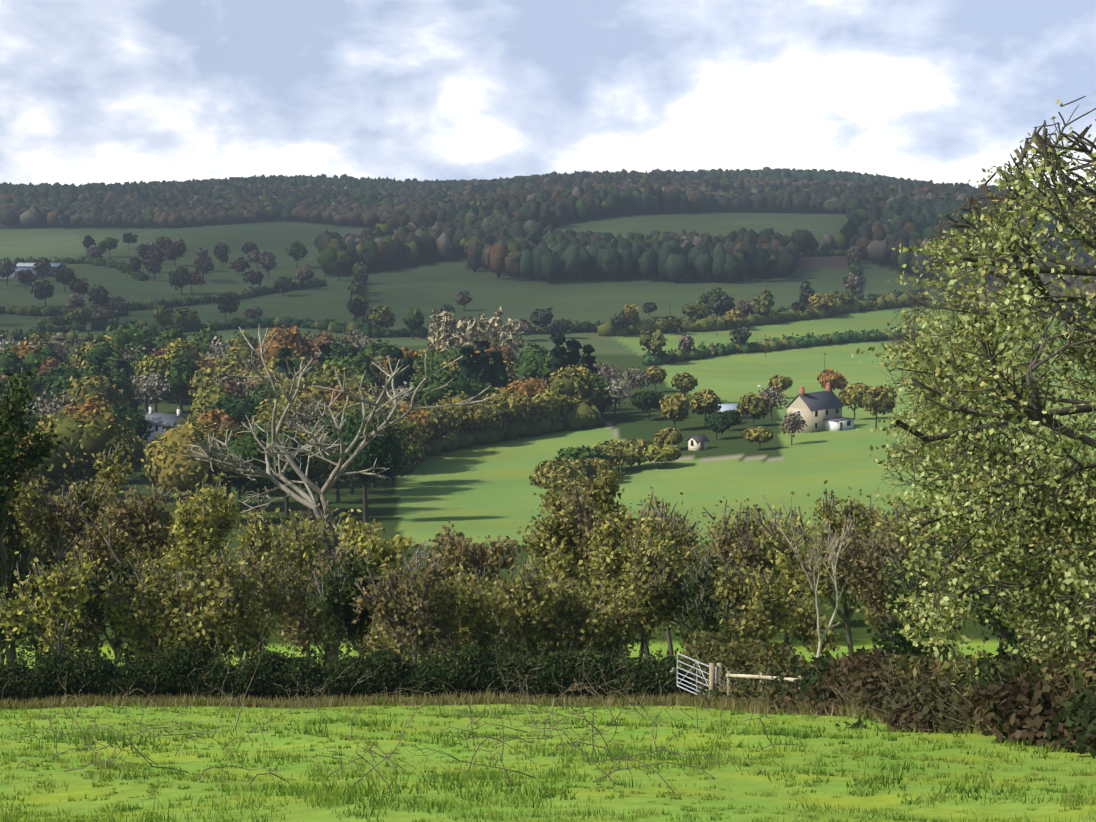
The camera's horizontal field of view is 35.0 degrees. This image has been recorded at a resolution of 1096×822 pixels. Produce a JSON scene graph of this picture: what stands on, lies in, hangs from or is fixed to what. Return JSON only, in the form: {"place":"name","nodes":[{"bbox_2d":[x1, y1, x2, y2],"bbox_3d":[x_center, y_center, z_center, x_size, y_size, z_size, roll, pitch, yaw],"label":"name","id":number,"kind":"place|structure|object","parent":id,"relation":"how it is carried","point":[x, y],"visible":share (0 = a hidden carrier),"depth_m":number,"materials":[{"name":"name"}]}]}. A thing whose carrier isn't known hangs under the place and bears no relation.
{"place":"outdoors","nodes":[
{"label":"outdoors","id":0,"kind":"place"},
{"bbox_2d":[0,0,1095,191],"bbox_3d":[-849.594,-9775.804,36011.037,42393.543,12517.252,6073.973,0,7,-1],"label":"sky","id":1,"kind":"structure","parent":0,"point":[106,92],"depth_m":38914.62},
{"bbox_2d":[0,189,1095,821],"bbox_3d":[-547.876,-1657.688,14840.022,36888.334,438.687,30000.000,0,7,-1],"label":"terrain","id":2,"kind":"structure","parent":0,"point":[480,491],"depth_m":294.45,"materials":[{"name":"green plant"}]},
{"bbox_2d":[183,324,501,668],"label":"bare ash tree","id":3,"kind":"object","parent":2,"relation":"on","point":[308,501],"visible":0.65,"depth_m":95.44,"materials":[{"name":"grey plant"}]},
{"bbox_2d":[0,630,690,703],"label":"hedge","id":4,"kind":"object","parent":2,"relation":"on","point":[170,670],"visible":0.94,"depth_m":63.01,"materials":[{"name":"green plant"}]},
{"bbox_2d":[0,630,686,676],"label":"hedge twigs","id":5,"kind":"object","parent":4,"relation":"on","point":[359,653],"visible":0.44,"depth_m":63.64,"materials":[{"name":"brown wood"}]},
{"bbox_2d":[0,264,853,450],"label":"building walls","id":6,"kind":"structure","parent":2,"relation":"on","point":[815,421],"depth_m":376.15,"materials":[{"name":"white paint"}]},
{"bbox_2d":[14,263,854,442],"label":"farm buildings","id":7,"kind":"structure","parent":6,"relation":"on","point":[820,400],"depth_m":380.24,"materials":[{"name":"grey"}]},
{"bbox_2d":[6,247,851,352],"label":"tree trunks","id":8,"kind":"object","parent":2,"relation":"on","point":[283,292],"visible":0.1,"depth_m":883.26,"materials":[{"name":"brown plant"}]},
{"bbox_2d":[0,306,896,522],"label":"valley trees","id":9,"kind":"object","parent":2,"relation":"on","point":[542,390],"depth_m":401.99,"materials":[{"name":"green plant"}]},
{"bbox_2d":[0,614,922,795],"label":"dead stalks in grass","id":10,"kind":"object","parent":2,"relation":"on","point":[473,737],"visible":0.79,"depth_m":35.42,"materials":[{"name":"brown plant"}]},
{"bbox_2d":[0,367,1078,668],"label":"tree belt","id":11,"kind":"object","parent":2,"relation":"on","point":[194,550],"depth_m":74.93,"materials":[{"name":"green plant"}]},
{"bbox_2d":[0,166,1095,365],"bbox_3d":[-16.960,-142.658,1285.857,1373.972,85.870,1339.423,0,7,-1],"label":"wooded hillside","id":12,"kind":"structure","parent":2,"relation":"on","point":[496,225],"depth_m":1025.35,"materials":[{"name":"green plant"}]},
{"bbox_2d":[0,696,1095,821],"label":"pasture grass blades","id":13,"kind":"object","parent":2,"relation":"on","point":[487,776],"visible":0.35,"depth_m":27.71,"materials":[{"name":"green plant"}]},
{"bbox_2d":[0,690,1095,749],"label":"dry fringe grass","id":14,"kind":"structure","parent":2,"relation":"on","point":[479,699],"depth_m":61.51,"materials":[{"name":"brown plant"}]},
{"bbox_2d":[652,662,802,698],"bbox_3d":[5.923,9.454,57.528,0.647,3.978,9.848,-3,8,-23],"label":"wooden fence","id":15,"kind":"object","parent":2,"relation":"on","point":[712,672],"visible":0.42,"depth_m":57.95,"materials":[{"name":"brown wood"}]},
{"bbox_2d":[677,653,765,700],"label":"metal gate","id":16,"kind":"structure","parent":15,"relation":"attached to","point":[697,662],"depth_m":59.53,"materials":[{"name":"silver metal"}]},
{"bbox_2d":[765,335,824,369],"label":"utility poles","id":17,"kind":"object","parent":2,"relation":"on","point":[765,351],"visible":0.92,"depth_m":663.34,"materials":[{"name":"brown wood"}]},
{"bbox_2d":[755,485,851,657],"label":"bare young tree","id":18,"kind":"object","parent":2,"relation":"on","point":[834,566],"visible":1,"depth_m":68.66,"materials":[{"name":"grey plant"}]},
{"bbox_2d":[675,618,1095,758],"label":"hedge","id":19,"kind":"object","parent":2,"relation":"on","point":[1005,711],"visible":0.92,"depth_m":42.42,"materials":[{"name":"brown plant"}]},
{"bbox_2d":[680,652,1095,746],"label":"leaves","id":20,"kind":"object","parent":2,"relation":"on","point":[894,693],"depth_m":44.64,"materials":[{"name":"brown plant"}]},
{"bbox_2d":[824,91,1095,695],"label":"tree","id":21,"kind":"object","parent":2,"relation":"on","point":[1069,577],"depth_m":35.98,"materials":[{"name":"green plant"}]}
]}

